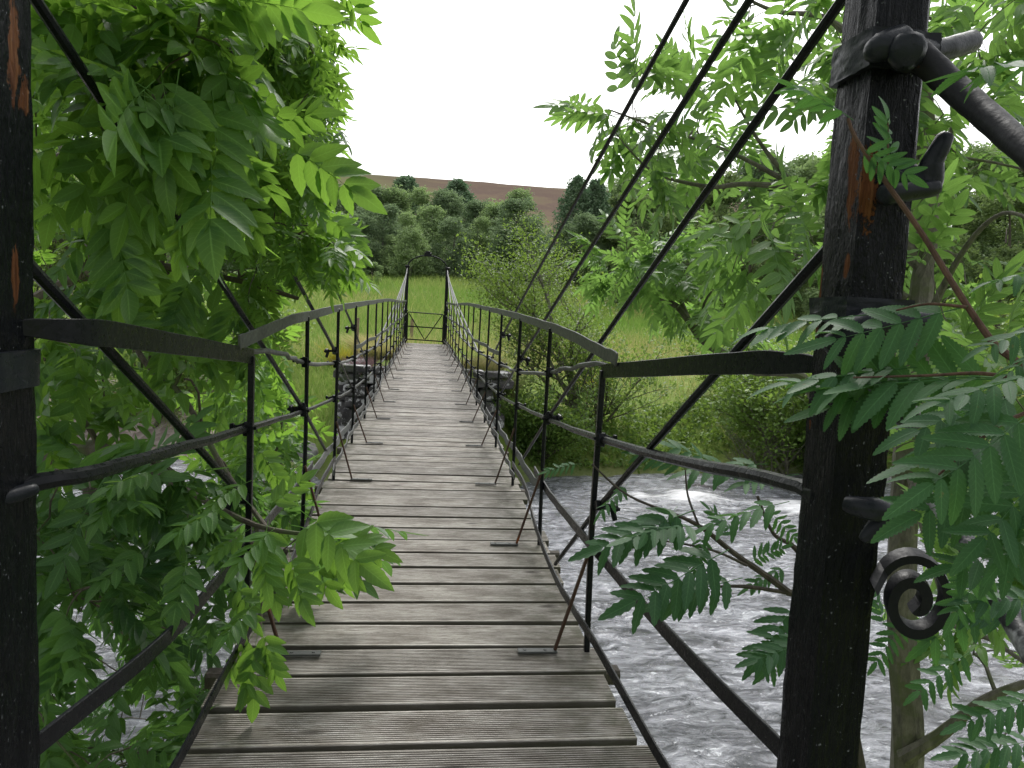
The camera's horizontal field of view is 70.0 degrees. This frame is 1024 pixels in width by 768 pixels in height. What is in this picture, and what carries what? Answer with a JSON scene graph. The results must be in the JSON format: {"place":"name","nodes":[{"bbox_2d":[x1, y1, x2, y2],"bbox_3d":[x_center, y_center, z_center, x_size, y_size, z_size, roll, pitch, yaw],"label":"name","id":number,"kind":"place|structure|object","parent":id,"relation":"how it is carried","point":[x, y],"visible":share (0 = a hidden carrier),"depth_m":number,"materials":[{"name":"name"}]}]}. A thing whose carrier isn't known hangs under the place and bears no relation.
{"place":"outdoors","nodes":[
{"label":"outdoors","id":0,"kind":"place"},
{"bbox_2d":[36,375,233,458],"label":"gravel beach","id":1,"kind":"structure","parent":0,"point":[159,431],"depth_m":14.21,"materials":[{"name":"grey gravel"}]},
{"bbox_2d":[90,278,237,427],"bbox_3d":[-6.435,-0.792,14.374,4.053,3.381,3.304,-2,7,-43],"label":"alder bush","id":2,"kind":"object","parent":1,"relation":"on","point":[181,380],"visible":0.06,"depth_m":14.01,"materials":[{"name":"green plant"}]},
{"bbox_2d":[36,149,787,242],"bbox_3d":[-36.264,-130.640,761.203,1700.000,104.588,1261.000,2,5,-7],"label":"hills","id":3,"kind":"structure","parent":0,"point":[545,199],"depth_m":403.86,"materials":[{"name":"brown soil"}]},
{"bbox_2d":[34,271,1023,485],"bbox_3d":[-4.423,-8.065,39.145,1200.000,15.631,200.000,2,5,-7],"label":"ground","id":4,"kind":"structure","parent":0,"point":[607,471],"depth_m":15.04,"materials":[{"name":"green plant"}]},
{"bbox_2d":[33,149,165,362],"bbox_3d":[-11.702,-3.188,17.633,7.285,5.603,5.049,5,6,25],"label":"alder bush","id":5,"kind":"object","parent":4,"relation":"on","point":[54,245],"visible":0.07,"depth_m":17.13,"materials":[{"name":"green plant"}]},
{"bbox_2d":[159,252,170,262],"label":"broadleaf tree","id":6,"kind":"object","parent":4,"relation":"on","point":[168,257],"depth_m":41.31,"materials":[{"name":"green plant"}]},
{"bbox_2d":[34,338,352,441],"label":"bank grass","id":7,"kind":"structure","parent":4,"relation":"on","point":[326,391],"depth_m":16.23,"materials":[{"name":"green plant"}]},
{"bbox_2d":[166,191,237,277],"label":"broadleaf tree","id":8,"kind":"object","parent":4,"relation":"on","point":[225,266],"visible":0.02,"depth_m":45.50,"materials":[{"name":"green plant"}]},
{"bbox_2d":[31,0,426,767],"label":"ash tree","id":9,"kind":"object","parent":4,"relation":"on","point":[203,132],"visible":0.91,"depth_m":1.65,"materials":[{"name":"green plant"}]},
{"bbox_2d":[221,256,268,274],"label":"broadleaf tree","id":10,"kind":"object","parent":4,"relation":"on","point":[236,268],"visible":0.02,"depth_m":45.89,"materials":[{"name":"green plant"}]},
{"bbox_2d":[176,269,337,584],"bbox_3d":[-1.964,0.741,5.620,1.330,3.272,2.836,1,6,-23],"label":"young ash","id":11,"kind":"object","parent":4,"relation":"on","point":[270,392],"visible":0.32,"depth_m":5.06,"materials":[{"name":"green plant"}]},
{"bbox_2d":[206,270,327,373],"bbox_3d":[-5.958,-1.308,16.939,3.048,2.652,2.818,1,6,-23],"label":"alder bush","id":12,"kind":"object","parent":4,"relation":"on","point":[285,330],"visible":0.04,"depth_m":16.73,"materials":[{"name":"green plant"}]},
{"bbox_2d":[291,441,318,461],"bbox_3d":[-3.601,1.140,12.426,0.572,0.418,0.542,5,6,23],"label":"boulder","id":13,"kind":"object","parent":4,"relation":"on","point":[314,451],"visible":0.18,"depth_m":12.34,"materials":[{"name":"grey stone"}]},
{"bbox_2d":[304,342,353,367],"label":"yellow flowers","id":14,"kind":"object","parent":4,"relation":"on","point":[341,355],"visible":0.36,"depth_m":18.50,"materials":[{"name":"yellow plant"}]},
{"bbox_2d":[335,201,346,213],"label":"birch tree","id":15,"kind":"object","parent":4,"relation":"on","point":[340,209],"depth_m":71.10,"materials":[{"name":"green plant"}]},
{"bbox_2d":[330,185,370,241],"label":"birch tree","id":16,"kind":"object","parent":4,"relation":"on","point":[339,203],"visible":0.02,"depth_m":70.72,"materials":[{"name":"green plant"}]},
{"bbox_2d":[353,318,359,355],"bbox_3d":[-3.253,-0.705,15.232,0.110,1.351,0.090,2,5,-7],"label":"wooden stake","id":17,"kind":"object","parent":4,"relation":"on","point":[358,319],"visible":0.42,"depth_m":15.16,"materials":[{"name":"grey wood"}]},
{"bbox_2d":[331,332,395,350],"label":"grass tussock","id":18,"kind":"object","parent":4,"relation":"on","point":[363,338],"depth_m":19.50,"materials":[{"name":"plant"}]},
{"bbox_2d":[349,211,384,274],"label":"birch tree","id":19,"kind":"object","parent":4,"relation":"on","point":[365,219],"visible":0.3,"depth_m":60.84,"materials":[{"name":"green plant"}]},
{"bbox_2d":[364,262,383,284],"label":"willow bush","id":20,"kind":"object","parent":4,"relation":"on","point":[377,274],"visible":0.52,"depth_m":50.49,"materials":[{"name":"green plant"}]},
{"bbox_2d":[354,184,402,271],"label":"birch tree","id":21,"kind":"object","parent":4,"relation":"on","point":[378,192],"visible":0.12,"depth_m":68.47,"materials":[{"name":"green plant"}]},
{"bbox_2d":[363,202,416,274],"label":"birch tree","id":22,"kind":"object","parent":4,"relation":"on","point":[391,217],"visible":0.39,"depth_m":62.05,"materials":[{"name":"green plant"}]},
{"bbox_2d":[369,184,416,259],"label":"birch tree","id":23,"kind":"object","parent":4,"relation":"on","point":[396,196],"visible":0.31,"depth_m":68.93,"materials":[{"name":"green plant"}]},
{"bbox_2d":[372,234,415,275],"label":"birch tree","id":24,"kind":"object","parent":4,"relation":"on","point":[389,241],"visible":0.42,"depth_m":60.25,"materials":[{"name":"green plant"}]},
{"bbox_2d":[383,174,422,240],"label":"pine tree","id":25,"kind":"object","parent":4,"relation":"on","point":[407,182],"visible":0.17,"depth_m":78.65,"materials":[{"name":"green plant"}]},
{"bbox_2d":[378,210,443,278],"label":"birch tree","id":26,"kind":"object","parent":4,"relation":"on","point":[404,253],"visible":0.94,"depth_m":58.07,"materials":[{"name":"green plant"}]},
{"bbox_2d":[410,319,413,338],"bbox_3d":[-2.992,-1.435,21.766,0.120,1.002,0.100,2,5,-7],"label":"wooden stake","id":27,"kind":"object","parent":4,"relation":"on","point":[411,328],"visible":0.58,"depth_m":21.70,"materials":[{"name":"grey wood"}]},
{"bbox_2d":[333,357,513,439],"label":"stone pier","id":28,"kind":"structure","parent":4,"relation":"on","point":[344,412],"depth_m":12.54,"materials":[{"name":"grey stone"}]},
{"bbox_2d":[340,356,379,363],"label":"heather clump","id":29,"kind":"object","parent":28,"relation":"on","point":[371,359],"visible":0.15,"depth_m":14.48,"materials":[{"name":"plant"}]},
{"bbox_2d":[344,358,383,373],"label":"heather clump","id":30,"kind":"object","parent":28,"relation":"on","point":[364,363],"visible":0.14,"depth_m":13.38,"materials":[{"name":"plant"}]},
{"bbox_2d":[342,338,410,360],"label":"grass tussock","id":31,"kind":"object","parent":28,"relation":"on","point":[371,352],"depth_m":15.16,"materials":[{"name":"plant"}]},
{"bbox_2d":[457,354,524,370],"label":"grass tussock","id":32,"kind":"object","parent":28,"relation":"on","point":[482,363],"depth_m":14.04,"materials":[{"name":"green plant"}]},
{"bbox_2d":[0,0,1023,767],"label":"footbridge","id":33,"kind":"object","parent":28,"relation":"on","point":[466,642],"visible":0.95,"depth_m":1.65,"materials":[{"name":"grey wood"}]},
{"bbox_2d":[464,367,561,397],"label":"grass tussock","id":34,"kind":"object","parent":28,"relation":"on","point":[512,394],"depth_m":12.95,"materials":[{"name":"green plant"}]},
{"bbox_2d":[405,185,449,272],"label":"birch tree","id":35,"kind":"object","parent":4,"relation":"on","point":[420,196],"visible":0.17,"depth_m":68.20,"materials":[{"name":"green plant"}]},
{"bbox_2d":[404,203,458,276],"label":"birch tree","id":36,"kind":"object","parent":4,"relation":"on","point":[437,214],"visible":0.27,"depth_m":62.36,"materials":[{"name":"green plant"}]},
{"bbox_2d":[421,186,468,274],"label":"birch tree","id":37,"kind":"object","parent":4,"relation":"on","point":[449,203],"visible":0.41,"depth_m":67.97,"materials":[{"name":"green plant"}]},
{"bbox_2d":[427,215,476,278],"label":"birch tree","id":38,"kind":"object","parent":4,"relation":"on","point":[450,227],"visible":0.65,"depth_m":60.03,"materials":[{"name":"green plant"}]},
{"bbox_2d":[436,178,478,243],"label":"pine tree","id":39,"kind":"object","parent":4,"relation":"on","point":[459,186],"visible":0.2,"depth_m":81.23,"materials":[{"name":"green plant"}]},
{"bbox_2d":[444,236,484,282],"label":"birch tree","id":40,"kind":"object","parent":4,"relation":"on","point":[461,241],"visible":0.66,"depth_m":59.29,"materials":[{"name":"green plant"}]},
{"bbox_2d":[455,198,491,237],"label":"birch tree","id":41,"kind":"object","parent":4,"relation":"on","point":[475,207],"visible":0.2,"depth_m":70.68,"materials":[{"name":"green plant"}]},
{"bbox_2d":[445,215,503,280],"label":"birch tree","id":42,"kind":"object","parent":4,"relation":"on","point":[483,221],"visible":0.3,"depth_m":61.16,"materials":[{"name":"green plant"}]},
{"bbox_2d":[473,198,497,251],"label":"birch tree","id":43,"kind":"object","parent":4,"relation":"on","point":[484,207],"visible":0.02,"depth_m":72.11,"materials":[{"name":"green plant"}]},
{"bbox_2d":[474,199,527,269],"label":"birch tree","id":44,"kind":"object","parent":4,"relation":"on","point":[492,208],"visible":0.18,"depth_m":64.26,"materials":[{"name":"green plant"}]},
{"bbox_2d":[488,221,530,285],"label":"birch tree","id":45,"kind":"object","parent":4,"relation":"on","point":[512,261],"visible":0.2,"depth_m":60.05,"materials":[{"name":"green plant"}]},
{"bbox_2d":[480,187,552,262],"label":"birch tree","id":46,"kind":"object","parent":4,"relation":"on","point":[516,193],"visible":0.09,"depth_m":69.84,"materials":[{"name":"green plant"}]},
{"bbox_2d":[474,196,561,285],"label":"birch tree","id":47,"kind":"object","parent":4,"relation":"on","point":[512,207],"visible":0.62,"depth_m":59.63,"materials":[{"name":"green plant"}]},
{"bbox_2d":[524,233,555,282],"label":"birch tree","id":48,"kind":"object","parent":4,"relation":"on","point":[542,248],"visible":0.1,"depth_m":62.79,"materials":[{"name":"green plant"}]},
{"bbox_2d":[447,203,633,428],"bbox_3d":[0.967,-1.362,15.149,4.092,4.730,4.404,-1,7,-36],"label":"alder tree","id":49,"kind":"object","parent":4,"relation":"on","point":[530,331],"visible":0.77,"depth_m":14.94,"materials":[{"name":"plant"}]},
{"bbox_2d":[492,364,608,467],"bbox_3d":[0.699,0.631,13.528,2.538,1.938,2.066,2,5,-7],"label":"bank shrub","id":50,"kind":"object","parent":4,"relation":"on","point":[557,438],"visible":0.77,"depth_m":13.19,"materials":[{"name":"green plant"}]},
{"bbox_2d":[546,229,578,283],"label":"birch tree","id":51,"kind":"object","parent":4,"relation":"on","point":[563,236],"visible":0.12,"depth_m":62.71,"materials":[{"name":"green plant"}]},
{"bbox_2d":[548,174,599,278],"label":"dark birch","id":52,"kind":"object","parent":4,"relation":"on","point":[574,188],"visible":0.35,"depth_m":65.14,"materials":[{"name":"dark green leaf"},{"name":"brown bark"}]},
{"bbox_2d":[547,210,610,286],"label":"birch tree","id":53,"kind":"object","parent":4,"relation":"on","point":[587,224],"visible":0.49,"depth_m":60.56,"materials":[{"name":"green plant"}]},
{"bbox_2d":[569,178,617,250],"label":"dark birch","id":54,"kind":"object","parent":4,"relation":"on","point":[597,190],"visible":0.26,"depth_m":66.20,"materials":[{"name":"green plant"}]},
{"bbox_2d":[570,217,618,281],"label":"birch tree","id":55,"kind":"object","parent":4,"relation":"on","point":[607,246],"visible":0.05,"depth_m":60.99,"materials":[{"name":"green plant"}]},
{"bbox_2d":[593,176,641,224],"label":"birch tree","id":56,"kind":"object","parent":4,"relation":"on","point":[616,188],"visible":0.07,"depth_m":74.80,"materials":[{"name":"green plant"}]},
{"bbox_2d":[548,317,691,432],"bbox_3d":[2.025,-0.219,15.064,3.010,2.415,2.713,7,7,39],"label":"bank shrub","id":57,"kind":"object","parent":4,"relation":"on","point":[612,406],"visible":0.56,"depth_m":15.02,"materials":[{"name":"green plant"}]},
{"bbox_2d":[577,193,666,281],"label":"broadleaf tree","id":58,"kind":"object","parent":4,"relation":"on","point":[613,202],"visible":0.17,"depth_m":57.08,"materials":[{"name":"green plant"}]},
{"bbox_2d":[603,226,671,313],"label":"willow tree","id":59,"kind":"object","parent":4,"relation":"on","point":[632,233],"visible":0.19,"depth_m":38.90,"materials":[{"name":"green plant"}]},
{"bbox_2d":[599,147,678,286],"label":"birch tree","id":60,"kind":"object","parent":4,"relation":"on","point":[642,186],"visible":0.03,"depth_m":59.83,"materials":[{"name":"green plant"}]},
{"bbox_2d":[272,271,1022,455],"bbox_3d":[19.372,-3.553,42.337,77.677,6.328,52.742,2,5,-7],"label":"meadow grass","id":61,"kind":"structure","parent":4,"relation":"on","point":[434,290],"depth_m":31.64,"materials":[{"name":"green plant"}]},
{"bbox_2d":[616,177,710,282],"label":"broadleaf tree","id":62,"kind":"object","parent":4,"relation":"on","point":[674,186],"visible":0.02,"depth_m":56.52,"materials":[{"name":"green plant"}]},
{"bbox_2d":[630,211,721,306],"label":"willow tree","id":63,"kind":"object","parent":4,"relation":"on","point":[666,220],"visible":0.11,"depth_m":41.22,"materials":[{"name":"green plant"}]},
{"bbox_2d":[560,192,809,399],"bbox_3d":[1.085,0.864,4.563,1.747,3.935,1.212,2,5,-7],"label":"rowan sapling","id":64,"kind":"object","parent":4,"relation":"on","point":[662,283],"visible":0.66,"depth_m":4.13,"materials":[{"name":"green plant"}]},
{"bbox_2d":[537,439,865,767],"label":"rowan","id":65,"kind":"object","parent":4,"relation":"on","point":[690,593],"visible":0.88,"depth_m":1.58,"materials":[{"name":"green plant"}]},
{"bbox_2d":[668,148,736,240],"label":"birch tree","id":66,"kind":"object","parent":4,"relation":"on","point":[704,180],"visible":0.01,"depth_m":59.76,"materials":[{"name":"green plant"}]},
{"bbox_2d":[660,170,777,272],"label":"broadleaf tree","id":67,"kind":"object","parent":4,"relation":"on","point":[723,208],"visible":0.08,"depth_m":50.54,"materials":[{"name":"green plant"}]},
{"bbox_2d":[686,215,761,306],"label":"willow tree","id":68,"kind":"object","parent":4,"relation":"on","point":[713,219],"visible":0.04,"depth_m":43.57,"materials":[{"name":"green plant"}]},
{"bbox_2d":[664,316,785,403],"bbox_3d":[5.316,-0.706,17.834,3.596,2.676,2.996,2,5,-7],"label":"willow bush","id":69,"kind":"object","parent":4,"relation":"on","point":[697,352],"visible":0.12,"depth_m":17.52,"materials":[{"name":"green plant"}]},
{"bbox_2d":[687,208,809,318],"bbox_3d":[13.015,-6.378,39.831,5.583,6.196,6.708,-2,7,-42],"label":"willow tree","id":70,"kind":"object","parent":4,"relation":"on","point":[804,287],"visible":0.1,"depth_m":39.45,"materials":[{"name":"green plant"}]},
{"bbox_2d":[689,315,814,474],"bbox_3d":[5.334,0.217,14.852,3.877,3.278,3.371,2,5,-7],"label":"willow bush","id":71,"kind":"object","parent":4,"relation":"on","point":[755,411],"visible":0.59,"depth_m":14.33,"materials":[{"name":"green plant"}]},
{"bbox_2d":[714,416,799,473],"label":"bush","id":72,"kind":"object","parent":4,"relation":"on","point":[746,457],"visible":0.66,"depth_m":14.10,"materials":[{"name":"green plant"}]},
{"bbox_2d":[704,148,815,277],"bbox_3d":[18.411,-11.496,56.496,10.403,13.407,9.560,6,6,31],"label":"broadleaf tree","id":73,"kind":"object","parent":4,"relation":"on","point":[742,171],"visible":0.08,"depth_m":54.65,"materials":[{"name":"green plant"}]},
{"bbox_2d":[505,383,1019,473],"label":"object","id":74,"kind":"object","parent":4,"relation":"on","point":[653,427],"visible":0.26,"depth_m":15.10,"materials":[{"name":"green plant"}]},
{"bbox_2d":[533,0,1023,767],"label":"rowan tree","id":75,"kind":"object","parent":4,"relation":"on","point":[675,70],"visible":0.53,"depth_m":2.93,"materials":[{"name":"green plant"}]},
{"bbox_2d":[742,161,818,298],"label":"broadleaf tree","id":76,"kind":"object","parent":4,"relation":"on","point":[806,172],"visible":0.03,"depth_m":55.20,"materials":[{"name":"green plant"}]},
{"bbox_2d":[746,218,823,314],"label":"willow tree","id":77,"kind":"object","parent":4,"relation":"on","point":[814,237],"visible":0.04,"depth_m":44.02,"materials":[{"name":"green plant"}]},
{"bbox_2d":[771,205,825,328],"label":"willow tree","id":78,"kind":"object","parent":4,"relation":"on","point":[812,293],"visible":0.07,"depth_m":37.67,"materials":[{"name":"green plant"}]},
{"bbox_2d":[788,150,830,286],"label":"broadleaf tree","id":79,"kind":"object","parent":4,"relation":"on","point":[812,159],"visible":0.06,"depth_m":56.92,"materials":[{"name":"green plant"}]},
{"bbox_2d":[744,322,963,470],"bbox_3d":[6.482,0.222,14.345,4.313,3.898,4.030,2,5,-7],"label":"willow bush","id":80,"kind":"object","parent":4,"relation":"on","point":[806,401],"visible":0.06,"depth_m":14.51,"materials":[{"name":"green plant"}]},
{"bbox_2d":[731,57,1023,767],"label":"rowan shoot","id":81,"kind":"object","parent":4,"relation":"on","point":[991,474],"visible":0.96,"depth_m":0.78,"materials":[{"name":"green plant"}]},
{"bbox_2d":[789,192,976,291],"bbox_3d":[25.457,-11.028,53.463,15.787,12.064,13.140,1,6,-23],"label":"broadleaf tree","id":82,"kind":"object","parent":4,"relation":"on","point":[966,274],"visible":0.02,"depth_m":51.05,"materials":[{"name":"green plant"}]},
{"bbox_2d":[912,193,996,287],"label":"broadleaf tree","id":83,"kind":"object","parent":4,"relation":"on","point":[976,248],"visible":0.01,"depth_m":54.41,"materials":[{"name":"green plant"}]},
{"bbox_2d":[903,213,1011,325],"bbox_3d":[25.812,-6.712,43.717,7.074,7.620,5.901,2,5,-7],"label":"willow tree","id":84,"kind":"object","parent":4,"relation":"on","point":[975,223],"visible":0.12,"depth_m":41.96,"materials":[{"name":"green plant"}]},
{"bbox_2d":[896,274,1023,443],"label":"willow bush","id":85,"kind":"object","parent":4,"relation":"on","point":[987,350],"visible":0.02,"depth_m":15.06,"materials":[{"name":"green plant"}]},
{"bbox_2d":[910,141,1021,317],"bbox_3d":[34.092,-11.081,55.781,12.567,14.814,10.982,2,5,-7],"label":"broadleaf tree","id":86,"kind":"object","parent":4,"relation":"on","point":[983,147],"visible":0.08,"depth_m":54.43,"materials":[{"name":"green plant"}]},
{"bbox_2d":[934,188,1023,328],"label":"willow tree","id":87,"kind":"object","parent":4,"relation":"on","point":[989,207],"visible":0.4,"depth_m":38.65,"materials":[{"name":"green plant"}]},
{"bbox_2d":[965,143,1023,303],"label":"broadleaf tree","id":88,"kind":"object","parent":4,"relation":"on","point":[1017,235],"visible":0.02,"depth_m":55.82,"materials":[{"name":"green plant"}]},
{"bbox_2d":[972,161,1023,302],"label":"broadleaf tree","id":89,"kind":"object","parent":4,"relation":"on","point":[997,219],"visible":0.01,"depth_m":56.21,"materials":[{"name":"green plant"}]},
{"bbox_2d":[37,457,1023,767],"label":"river","id":90,"kind":"structure","parent":0,"point":[691,719],"depth_m":6.62,"materials":[{"name":"liquid"}]},
{"bbox_2d":[691,483,718,488],"bbox_3d":[3.451,2.009,13.162,0.830,0.418,0.527,2,5,-7],"label":"boulder","id":91,"kind":"object","parent":90,"relation":"in","point":[705,486],"visible":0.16,"depth_m":13.10,"materials":[{"name":"stone"}]},
{"bbox_2d":[37,0,1023,231],"label":"sky","id":92,"kind":"structure","parent":0,"point":[452,89],"materials":[{"name":"white"}]}
]}

